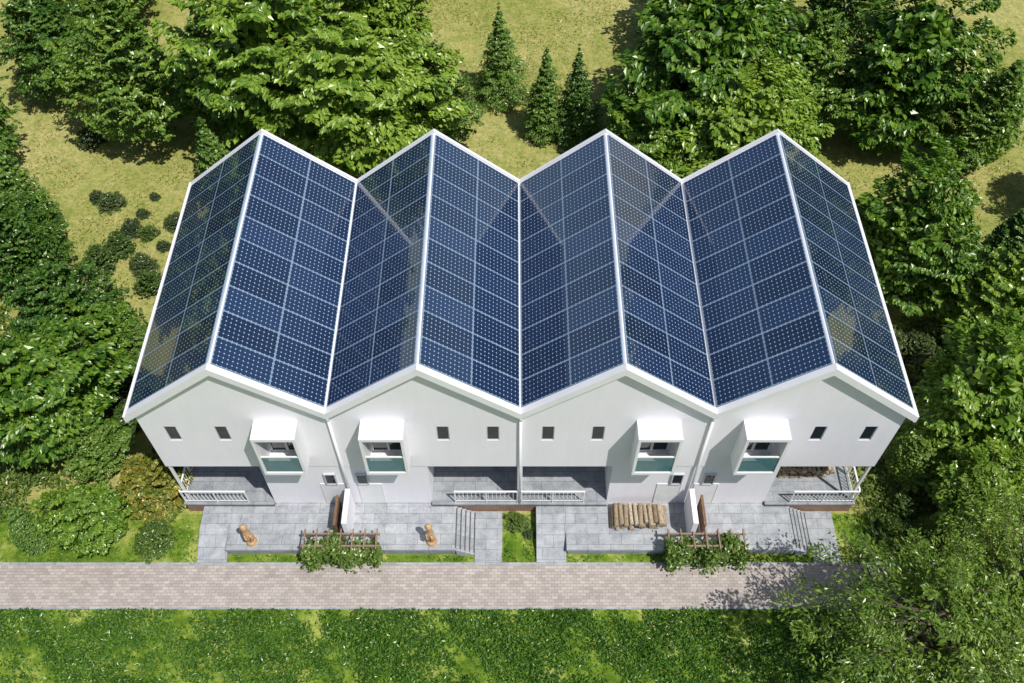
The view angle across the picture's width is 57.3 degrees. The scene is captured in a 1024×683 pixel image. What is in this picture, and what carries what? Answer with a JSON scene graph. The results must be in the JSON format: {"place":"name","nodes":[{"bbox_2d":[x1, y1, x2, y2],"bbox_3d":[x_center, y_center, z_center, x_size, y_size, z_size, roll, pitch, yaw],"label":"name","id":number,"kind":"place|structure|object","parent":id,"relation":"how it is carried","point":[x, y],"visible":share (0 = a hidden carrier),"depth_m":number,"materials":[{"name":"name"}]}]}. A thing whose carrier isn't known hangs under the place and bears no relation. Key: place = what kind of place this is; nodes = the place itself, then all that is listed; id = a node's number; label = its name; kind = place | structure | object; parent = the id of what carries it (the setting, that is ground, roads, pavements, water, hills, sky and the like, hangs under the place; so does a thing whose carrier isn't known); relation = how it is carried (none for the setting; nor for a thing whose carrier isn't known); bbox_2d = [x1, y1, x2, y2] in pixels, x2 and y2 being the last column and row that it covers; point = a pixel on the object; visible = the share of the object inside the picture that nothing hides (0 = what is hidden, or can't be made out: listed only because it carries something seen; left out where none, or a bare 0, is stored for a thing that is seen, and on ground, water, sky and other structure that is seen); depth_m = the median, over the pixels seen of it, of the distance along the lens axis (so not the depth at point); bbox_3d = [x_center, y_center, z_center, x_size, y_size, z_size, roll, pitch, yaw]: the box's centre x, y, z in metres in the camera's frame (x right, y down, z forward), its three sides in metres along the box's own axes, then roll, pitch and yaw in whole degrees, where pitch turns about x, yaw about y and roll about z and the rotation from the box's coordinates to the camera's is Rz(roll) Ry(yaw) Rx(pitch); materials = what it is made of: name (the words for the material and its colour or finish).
{"place":"outdoors","nodes":[
{"label":"outdoors","id":0,"kind":"place"},
{"bbox_2d":[0,562,1022,608],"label":"path","id":1,"kind":"structure","parent":0,"point":[294,585],"depth_m":32.62,"materials":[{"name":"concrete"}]},
{"bbox_2d":[0,0,1023,609],"bbox_3d":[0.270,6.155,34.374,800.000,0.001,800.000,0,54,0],"label":"ground","id":2,"kind":"structure","parent":0,"point":[504,130],"depth_m":45.81,"materials":[{"name":"green plant"}]},
{"bbox_2d":[0,87,24,155],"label":"hornbeam tree","id":3,"kind":"object","parent":2,"relation":"on","point":[7,142],"visible":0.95,"depth_m":43.29,"materials":[{"name":"green plant"}]},
{"bbox_2d":[0,148,68,241],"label":"tree","id":4,"kind":"object","parent":2,"relation":"on","point":[13,182],"visible":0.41,"depth_m":39.71,"materials":[{"name":"green plant"}]},
{"bbox_2d":[0,190,74,295],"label":"hornbeam tree","id":5,"kind":"object","parent":2,"relation":"on","point":[37,244],"visible":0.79,"depth_m":38.18,"materials":[{"name":"green plant"}]},
{"bbox_2d":[0,0,96,102],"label":"hornbeam tree","id":6,"kind":"object","parent":2,"relation":"on","point":[45,19],"visible":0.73,"depth_m":44.94,"materials":[{"name":"green plant"}]},
{"bbox_2d":[1,258,131,359],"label":"hornbeam tree","id":7,"kind":"object","parent":2,"relation":"on","point":[45,291],"visible":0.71,"depth_m":35.63,"materials":[{"name":"green plant"}]},
{"bbox_2d":[0,310,136,470],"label":"maple tree","id":8,"kind":"object","parent":2,"relation":"on","point":[45,384],"visible":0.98,"depth_m":32.33,"materials":[{"name":"green plant"}]},
{"bbox_2d":[74,125,106,150],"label":"dark shrub","id":9,"kind":"object","parent":2,"relation":"on","point":[84,133],"visible":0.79,"depth_m":45.58,"materials":[{"name":"green plant"}]},
{"bbox_2d":[89,190,103,205],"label":"dark shrub","id":10,"kind":"object","parent":2,"relation":"on","point":[95,194],"visible":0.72,"depth_m":43.40,"materials":[{"name":"green plant"}]},
{"bbox_2d":[62,415,137,482],"bbox_3d":[-15.052,3.953,34.142,2.678,3.043,2.164,-17,56,-12],"label":"hornbeam tree","id":11,"kind":"object","parent":2,"relation":"on","point":[99,453],"visible":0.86,"depth_m":33.98,"materials":[{"name":"green plant"}]},
{"bbox_2d":[82,239,117,277],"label":"shrub","id":12,"kind":"object","parent":2,"relation":"on","point":[97,254],"visible":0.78,"depth_m":40.82,"materials":[{"name":"green plant"}]},
{"bbox_2d":[60,298,146,367],"bbox_3d":[-16.060,-0.445,36.864,3.047,3.830,2.773,-20,56,-14],"label":"maple tree","id":13,"kind":"object","parent":2,"relation":"on","point":[120,328],"visible":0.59,"depth_m":36.33,"materials":[{"name":"green plant"}]},
{"bbox_2d":[59,0,148,25],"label":"hornbeam tree","id":14,"kind":"object","parent":2,"relation":"on","point":[141,3],"visible":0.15,"depth_m":49.04,"materials":[{"name":"green plant"}]},
{"bbox_2d":[96,190,126,215],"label":"dark shrub","id":15,"kind":"object","parent":2,"relation":"on","point":[105,200],"visible":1,"depth_m":43.07,"materials":[{"name":"green plant"}]},
{"bbox_2d":[94,373,133,410],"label":"dark shrub","id":16,"kind":"object","parent":2,"relation":"on","point":[122,390],"visible":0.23,"depth_m":36.62,"materials":[{"name":"green plant"}]},
{"bbox_2d":[39,0,193,142],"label":"hornbeam tree","id":17,"kind":"object","parent":2,"relation":"on","point":[152,110],"visible":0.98,"depth_m":42.05,"materials":[{"name":"green plant"}]},
{"bbox_2d":[106,229,136,261],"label":"shrub","id":18,"kind":"object","parent":2,"relation":"on","point":[125,245],"visible":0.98,"depth_m":41.29,"materials":[{"name":"green plant"}]},
{"bbox_2d":[105,401,142,442],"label":"shrub","id":19,"kind":"object","parent":2,"relation":"on","point":[118,411],"visible":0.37,"depth_m":35.94,"materials":[{"name":"green plant"}]},
{"bbox_2d":[118,218,142,239],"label":"dark shrub","id":20,"kind":"object","parent":2,"relation":"on","point":[130,226],"visible":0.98,"depth_m":42.20,"materials":[{"name":"green plant"}]},
{"bbox_2d":[129,317,146,373],"bbox_3d":[-14.733,0.047,36.974,1.753,3.126,1.933,16,55,11],"label":"spruce tree","id":21,"kind":"object","parent":2,"relation":"on","point":[138,332],"visible":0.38,"depth_m":36.58,"materials":[{"name":"green plant"}]},
{"bbox_2d":[136,208,150,219],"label":"dark shrub","id":22,"kind":"object","parent":2,"relation":"on","point":[144,213],"visible":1,"depth_m":42.91,"materials":[{"name":"green plant"}]},
{"bbox_2d":[129,252,161,276],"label":"dark shrub","id":23,"kind":"object","parent":2,"relation":"on","point":[138,260],"visible":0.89,"depth_m":40.86,"materials":[{"name":"green plant"}]},
{"bbox_2d":[135,225,160,242],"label":"shrub","id":24,"kind":"object","parent":2,"relation":"on","point":[148,231],"visible":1,"depth_m":42.05,"materials":[{"name":"green plant"}]},
{"bbox_2d":[133,269,162,295],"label":"shrub","id":25,"kind":"object","parent":2,"relation":"on","point":[151,280],"visible":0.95,"depth_m":39.85,"materials":[{"name":"green plant"}]},
{"bbox_2d":[115,451,193,523],"bbox_3d":[-13.059,4.899,33.734,3.101,2.751,2.955,27,58,19],"label":"flowering shrub","id":26,"kind":"object","parent":2,"relation":"on","point":[151,483],"visible":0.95,"depth_m":33.49,"materials":[{"name":"green plant"}]},
{"bbox_2d":[156,240,171,252],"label":"dark shrub","id":27,"kind":"object","parent":2,"relation":"on","point":[163,245],"visible":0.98,"depth_m":41.73,"materials":[{"name":"green plant"}]},
{"bbox_2d":[163,211,179,234],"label":"dark shrub","id":28,"kind":"object","parent":2,"relation":"on","point":[170,221],"visible":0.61,"depth_m":42.38,"materials":[{"name":"green plant"}]},
{"bbox_2d":[175,16,234,129],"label":"hornbeam tree","id":29,"kind":"object","parent":2,"relation":"on","point":[191,28],"visible":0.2,"depth_m":43.37,"materials":[{"name":"green plant"}]},
{"bbox_2d":[194,117,226,171],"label":"spruce tree","id":30,"kind":"object","parent":2,"relation":"on","point":[200,127],"visible":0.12,"depth_m":41.64,"materials":[{"name":"green plant"}]},
{"bbox_2d":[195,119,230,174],"bbox_3d":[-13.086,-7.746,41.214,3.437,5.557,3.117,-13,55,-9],"label":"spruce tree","id":31,"kind":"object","parent":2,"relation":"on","point":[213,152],"visible":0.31,"depth_m":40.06,"materials":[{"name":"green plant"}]},
{"bbox_2d":[150,0,336,151],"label":"maple tree","id":32,"kind":"object","parent":2,"relation":"on","point":[234,77],"visible":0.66,"depth_m":39.71,"materials":[{"name":"green plant"}]},
{"bbox_2d":[300,529,379,549],"bbox_3d":[-5.930,7.187,32.853,2.700,1.340,0.740,0,54,0],"label":"wooden pergola","id":33,"kind":"object","parent":2,"relation":"on","point":[343,538],"visible":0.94,"depth_m":32.40,"materials":[{"name":"brown wood"}]},
{"bbox_2d":[197,502,501,561],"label":"terrace","id":34,"kind":"structure","parent":2,"relation":"on","point":[278,527],"depth_m":33.45,"materials":[{"name":"stone"}]},
{"bbox_2d":[239,524,257,546],"bbox_3d":[-9.179,6.708,32.578,0.390,1.250,0.410,-14,55,-10],"label":"dog","id":35,"kind":"object","parent":34,"relation":"on","point":[250,538],"visible":1,"depth_m":32.48,"materials":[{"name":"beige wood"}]},
{"bbox_2d":[333,495,342,535],"bbox_3d":[-6.150,6.170,33.105,0.090,1.027,1.160,0,54,0],"label":"wooden screen","id":36,"kind":"object","parent":34,"relation":"on","point":[338,509],"visible":0.95,"depth_m":32.91,"materials":[{"name":"brown wood"}]},
{"bbox_2d":[341,489,354,539],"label":"privacy wall","id":37,"kind":"structure","parent":34,"relation":"on","point":[347,519],"depth_m":32.62,"materials":[{"name":"white paint"}]},
{"bbox_2d":[424,524,436,546],"bbox_3d":[-2.833,6.707,32.578,0.394,1.250,0.410,9,54,7],"label":"dog","id":38,"kind":"object","parent":34,"relation":"on","point":[431,539],"visible":1,"depth_m":32.51,"materials":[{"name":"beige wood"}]},
{"bbox_2d":[254,15,471,178],"bbox_3d":[-6.436,-10.656,41.255,8.437,8.867,8.650,28,59,19],"label":"maple tree","id":39,"kind":"object","parent":2,"relation":"on","point":[365,75],"visible":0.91,"depth_m":38.92,"materials":[{"name":"green plant"}]},
{"bbox_2d":[309,0,433,41],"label":"maple tree","id":40,"kind":"object","parent":2,"relation":"on","point":[392,19],"visible":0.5,"depth_m":45.55,"materials":[{"name":"green plant"}]},
{"bbox_2d":[405,39,486,139],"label":"hornbeam tree","id":41,"kind":"object","parent":2,"relation":"on","point":[461,129],"visible":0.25,"depth_m":43.27,"materials":[{"name":"green plant"}]},
{"bbox_2d":[472,2,531,112],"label":"spruce tree","id":42,"kind":"object","parent":2,"relation":"on","point":[498,78],"visible":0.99,"depth_m":46.33,"materials":[{"name":"green plant"}]},
{"bbox_2d":[0,283,1021,523],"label":"undergrowth","id":43,"kind":"object","parent":2,"relation":"on","point":[24,478],"visible":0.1,"depth_m":34.87,"materials":[{"name":"green plant"}]},
{"bbox_2d":[0,513,1023,561],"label":"grass verge","id":44,"kind":"object","parent":2,"relation":"on","point":[9,551],"depth_m":33.35,"materials":[{"name":"green plant"}]},
{"bbox_2d":[2,504,55,556],"bbox_3d":[-16.863,6.274,32.440,1.577,3.053,1.491,15,55,11],"label":"bush","id":45,"kind":"object","parent":44,"relation":"on","point":[26,533],"visible":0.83,"depth_m":32.42,"materials":[{"name":"green plant"}]},
{"bbox_2d":[30,480,132,557],"bbox_3d":[-14.736,6.002,32.273,2.902,3.648,2.641,-29,59,-19],"label":"shrub","id":46,"kind":"object","parent":44,"relation":"on","point":[88,518],"visible":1,"depth_m":31.71,"materials":[{"name":"green plant"}]},
{"bbox_2d":[132,519,177,563],"bbox_3d":[-12.634,6.917,33.048,1.738,1.408,1.618,20,56,14],"label":"shrub","id":47,"kind":"object","parent":44,"relation":"on","point":[149,534],"visible":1,"depth_m":32.91,"materials":[{"name":"green plant"}]},
{"bbox_2d":[300,528,382,573],"bbox_3d":[-5.931,7.313,32.588,2.839,1.582,1.634,0,54,0],"label":"climbing plant","id":48,"kind":"object","parent":44,"relation":"on","point":[342,557],"visible":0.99,"depth_m":32.33,"materials":[{"name":"green plant"}]},
{"bbox_2d":[504,511,530,532],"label":"shrub","id":49,"kind":"object","parent":44,"relation":"on","point":[517,520],"visible":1,"depth_m":33.75,"materials":[{"name":"green plant"}]},
{"bbox_2d":[522,528,535,540],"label":"dark shrub","id":50,"kind":"object","parent":44,"relation":"on","point":[529,534],"visible":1,"depth_m":33.65,"materials":[{"name":"green plant"}]},
{"bbox_2d":[662,529,749,577],"bbox_3d":[6.728,7.335,32.551,2.928,1.594,1.374,0,54,0],"label":"climbing plant","id":51,"kind":"object","parent":44,"relation":"on","point":[675,554],"visible":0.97,"depth_m":32.27,"materials":[{"name":"green plant"}]},
{"bbox_2d":[865,508,909,545],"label":"shrub","id":52,"kind":"object","parent":44,"relation":"on","point":[885,533],"visible":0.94,"depth_m":33.40,"materials":[{"name":"green plant"}]},
{"bbox_2d":[890,519,942,557],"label":"shrub","id":53,"kind":"object","parent":44,"relation":"on","point":[926,532],"visible":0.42,"depth_m":33.06,"materials":[{"name":"green plant"}]},
{"bbox_2d":[921,533,971,579],"bbox_3d":[15.139,7.441,32.399,2.067,1.834,1.970,-20,56,-14],"label":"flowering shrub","id":54,"kind":"object","parent":44,"relation":"on","point":[944,543],"visible":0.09,"depth_m":32.50,"materials":[{"name":"green plant"}]},
{"bbox_2d":[924,433,1023,552],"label":"maple tree","id":55,"kind":"object","parent":44,"relation":"on","point":[979,457],"visible":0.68,"depth_m":31.68,"materials":[{"name":"green plant"}]},
{"bbox_2d":[984,529,1016,579],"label":"shrub","id":56,"kind":"object","parent":44,"relation":"on","point":[1002,532],"visible":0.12,"depth_m":32.42,"materials":[{"name":"green plant"}]},
{"bbox_2d":[122,129,918,510],"bbox_3d":[0.270,-0.317,33.357,24.480,9.470,10.700,0,54,0],"label":"townhouse row","id":57,"kind":"object","parent":2,"relation":"on","point":[434,317],"visible":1,"depth_m":30.28,"materials":[{"name":"blue glass"}]},
{"bbox_2d":[165,427,180,438],"bbox_3d":[-10.850,2.903,30.000,0.346,0.806,0.020,0,54,0],"label":"window glass","id":58,"kind":"structure","parent":57,"relation":"in","point":[172,431],"depth_m":30.05,"materials":[{"name":"black glass"}]},
{"bbox_2d":[215,427,230,438],"bbox_3d":[-9.250,2.903,30.000,0.346,0.806,0.020,0,54,0],"label":"window glass","id":59,"kind":"structure","parent":57,"relation":"in","point":[223,433],"depth_m":30.02,"materials":[{"name":"black glass"}]},
{"bbox_2d":[320,483,345,502],"bbox_3d":[-6.280,5.412,33.379,0.860,1.477,0.027,0,54,0],"label":"entrance door","id":60,"kind":"structure","parent":57,"relation":"in","point":[330,492],"depth_m":33.25,"materials":[{"name":"white"}]},
{"bbox_2d":[357,475,367,483],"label":"small window glass","id":61,"kind":"structure","parent":57,"relation":"in","point":[362,479],"depth_m":32.47,"materials":[{"name":"black glass"}]},
{"bbox_2d":[357,483,386,502],"bbox_3d":[-4.980,5.412,33.379,0.860,1.477,0.027,0,54,0],"label":"entrance door","id":62,"kind":"structure","parent":57,"relation":"in","point":[373,492],"depth_m":33.38,"materials":[{"name":"white"}]},
{"bbox_2d":[437,427,448,438],"bbox_3d":[-2.210,2.903,30.000,0.346,0.806,0.020,0,54,0],"label":"window glass","id":63,"kind":"structure","parent":57,"relation":"in","point":[442,431],"depth_m":30.02,"materials":[{"name":"black glass"}]},
{"bbox_2d":[487,427,497,438],"bbox_3d":[-0.610,2.903,30.000,0.346,0.806,0.020,0,54,0],"label":"window glass","id":64,"kind":"structure","parent":57,"relation":"in","point":[492,431],"depth_m":30.00,"materials":[{"name":"black glass"}]},
{"bbox_2d":[542,427,553,438],"bbox_3d":[1.150,2.903,30.000,0.346,0.806,0.020,0,54,0],"label":"window glass","id":65,"kind":"structure","parent":57,"relation":"in","point":[547,431],"depth_m":30.05,"materials":[{"name":"black glass"}]},
{"bbox_2d":[592,427,603,438],"bbox_3d":[2.750,2.903,30.000,0.346,0.806,0.020,0,54,0],"label":"window glass","id":66,"kind":"structure","parent":57,"relation":"in","point":[597,433],"depth_m":30.05,"materials":[{"name":"black glass"}]},
{"bbox_2d":[652,483,681,502],"bbox_3d":[5.520,5.412,33.379,0.860,1.477,0.027,0,54,0],"label":"entrance door","id":67,"kind":"structure","parent":57,"relation":"in","point":[665,492],"depth_m":33.38,"materials":[{"name":"white"}]},
{"bbox_2d":[672,475,682,483],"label":"small window glass","id":68,"kind":"structure","parent":57,"relation":"in","point":[677,479],"depth_m":32.47,"materials":[{"name":"black glass"}]},
{"bbox_2d":[693,483,718,502],"bbox_3d":[6.820,5.412,33.379,0.860,1.477,0.027,0,54,0],"label":"entrance door","id":69,"kind":"structure","parent":57,"relation":"in","point":[708,492],"depth_m":33.25,"materials":[{"name":"white"}]},
{"bbox_2d":[777,466,834,478],"bbox_3d":[10.705,4.445,34.449,2.212,0.618,1.035,0,54,0],"label":"log pile","id":70,"kind":"object","parent":57,"relation":"on","point":[801,471],"visible":0.38,"depth_m":34.19,"materials":[{"name":"brown wood"}]},
{"bbox_2d":[810,427,825,438],"bbox_3d":[9.790,2.903,30.000,0.346,0.806,0.020,0,54,0],"label":"window glass","id":71,"kind":"structure","parent":57,"relation":"in","point":[817,433],"depth_m":30.02,"materials":[{"name":"black glass"}]},
{"bbox_2d":[859,427,875,438],"bbox_3d":[11.390,2.903,30.000,0.346,0.806,0.020,0,54,0],"label":"window glass","id":72,"kind":"structure","parent":57,"relation":"in","point":[868,431],"depth_m":30.05,"materials":[{"name":"black glass"}]},
{"bbox_2d":[519,47,564,145],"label":"spruce tree","id":73,"kind":"object","parent":2,"relation":"on","point":[544,95],"visible":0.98,"depth_m":44.40,"materials":[{"name":"green plant"}]},
{"bbox_2d":[553,44,603,150],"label":"spruce tree","id":74,"kind":"object","parent":2,"relation":"on","point":[576,101],"visible":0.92,"depth_m":44.38,"materials":[{"name":"green plant"}]},
{"bbox_2d":[604,84,707,178],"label":"maple tree","id":75,"kind":"object","parent":2,"relation":"on","point":[649,138],"visible":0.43,"depth_m":40.26,"materials":[{"name":"green plant"}]},
{"bbox_2d":[536,502,841,561],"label":"terrace","id":76,"kind":"structure","parent":2,"relation":"on","point":[561,531],"depth_m":33.41,"materials":[{"name":"stone"}]},
{"bbox_2d":[609,502,666,530],"bbox_3d":[4.521,6.229,33.418,2.079,0.480,0.933,0,54,0],"label":"log pile","id":77,"kind":"object","parent":76,"relation":"on","point":[643,516],"visible":1,"depth_m":33.26,"materials":[{"name":"brown wood"}]},
{"bbox_2d":[683,489,698,539],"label":"privacy wall","id":78,"kind":"structure","parent":76,"relation":"on","point":[691,515],"depth_m":32.58,"materials":[{"name":"white paint"}]},
{"bbox_2d":[697,495,706,535],"bbox_3d":[6.690,6.170,33.105,0.090,1.027,1.160,0,54,0],"label":"wooden screen","id":79,"kind":"object","parent":76,"relation":"on","point":[701,515],"visible":0.94,"depth_m":32.94,"materials":[{"name":"brown wood"}]},
{"bbox_2d":[665,529,747,548],"bbox_3d":[6.720,7.187,32.853,2.800,1.340,0.740,0,54,0],"label":"wooden pergola","id":80,"kind":"object","parent":2,"relation":"on","point":[705,534],"visible":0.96,"depth_m":32.42,"materials":[{"name":"brown wood"}]},
{"bbox_2d":[600,0,822,165],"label":"maple tree","id":81,"kind":"object","parent":2,"relation":"on","point":[692,51],"visible":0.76,"depth_m":39.55,"materials":[{"name":"green plant"}]},
{"bbox_2d":[649,0,794,49],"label":"maple tree","id":82,"kind":"object","parent":2,"relation":"on","point":[753,5],"visible":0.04,"depth_m":45.29,"materials":[{"name":"green plant"}]},
{"bbox_2d":[663,48,835,177],"bbox_3d":[10.211,-8.489,40.663,6.887,7.238,7.061,12,55,9],"label":"maple tree","id":83,"kind":"object","parent":2,"relation":"on","point":[753,97],"visible":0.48,"depth_m":39.14,"materials":[{"name":"green plant"}]},
{"bbox_2d":[771,7,868,134],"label":"hornbeam tree","id":84,"kind":"object","parent":2,"relation":"on","point":[827,63],"visible":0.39,"depth_m":42.38,"materials":[{"name":"green plant"}]},
{"bbox_2d":[800,0,899,55],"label":"hornbeam tree","id":85,"kind":"object","parent":2,"relation":"on","point":[857,26],"visible":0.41,"depth_m":46.95,"materials":[{"name":"green plant"}]},
{"bbox_2d":[768,523,1023,682],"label":"willow tree","id":86,"kind":"object","parent":2,"relation":"on","point":[899,647],"visible":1,"depth_m":27.30,"materials":[{"name":"green plant"}]},
{"bbox_2d":[884,490,919,520],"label":"shrub","id":87,"kind":"object","parent":2,"relation":"on","point":[907,503],"visible":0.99,"depth_m":33.82,"materials":[{"name":"green plant"}]},
{"bbox_2d":[894,328,913,363],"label":"dark shrub","id":88,"kind":"object","parent":2,"relation":"on","point":[902,338],"visible":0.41,"depth_m":38.04,"materials":[{"name":"green plant"}]},
{"bbox_2d":[907,372,922,398],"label":"dark shrub","id":89,"kind":"object","parent":2,"relation":"on","point":[913,382],"visible":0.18,"depth_m":36.83,"materials":[{"name":"green plant"}]},
{"bbox_2d":[883,428,953,493],"bbox_3d":[14.777,4.201,34.052,2.056,2.891,2.544,-4,54,-3],"label":"shrub","id":90,"kind":"object","parent":2,"relation":"on","point":[902,466],"visible":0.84,"depth_m":33.65,"materials":[{"name":"green plant"}]},
{"bbox_2d":[899,329,941,372],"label":"dark shrub","id":91,"kind":"object","parent":2,"relation":"on","point":[918,342],"visible":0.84,"depth_m":37.86,"materials":[{"name":"green plant"}]},
{"bbox_2d":[855,133,991,316],"bbox_3d":[15.950,-4.850,36.922,6.922,8.974,5.407,39,63,25],"label":"maple tree","id":92,"kind":"object","parent":2,"relation":"on","point":[904,235],"visible":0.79,"depth_m":35.87,"materials":[{"name":"green plant"}]},
{"bbox_2d":[830,0,1017,155],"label":"maple tree","id":93,"kind":"object","parent":2,"relation":"on","point":[902,88],"visible":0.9,"depth_m":41.44,"materials":[{"name":"green plant"}]},
{"bbox_2d":[926,324,954,360],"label":"shrub","id":94,"kind":"object","parent":2,"relation":"on","point":[938,331],"visible":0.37,"depth_m":37.77,"materials":[{"name":"green plant"}]},
{"bbox_2d":[901,306,1023,471],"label":"maple tree","id":95,"kind":"object","parent":2,"relation":"on","point":[972,394],"visible":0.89,"depth_m":32.04,"materials":[{"name":"green plant"}]},
{"bbox_2d":[918,467,1023,668],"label":"willow tree","id":96,"kind":"object","parent":2,"relation":"on","point":[1017,551],"visible":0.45,"depth_m":29.46,"materials":[{"name":"green plant"}]},
{"bbox_2d":[923,59,1023,172],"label":"hornbeam tree","id":97,"kind":"object","parent":2,"relation":"on","point":[991,138],"visible":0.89,"depth_m":41.78,"materials":[{"name":"green plant"}]},
{"bbox_2d":[931,243,1023,337],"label":"maple tree","id":98,"kind":"object","parent":2,"relation":"on","point":[1002,285],"visible":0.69,"depth_m":35.76,"materials":[{"name":"green plant"}]},
{"bbox_2d":[970,208,1023,266],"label":"hornbeam tree","id":99,"kind":"object","parent":2,"relation":"on","point":[1008,234],"visible":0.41,"depth_m":38.24,"materials":[{"name":"green plant"}]},
{"bbox_2d":[0,606,1023,682],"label":"lawn","id":100,"kind":"structure","parent":0,"point":[468,666],"depth_m":31.32,"materials":[{"name":"green plant"}]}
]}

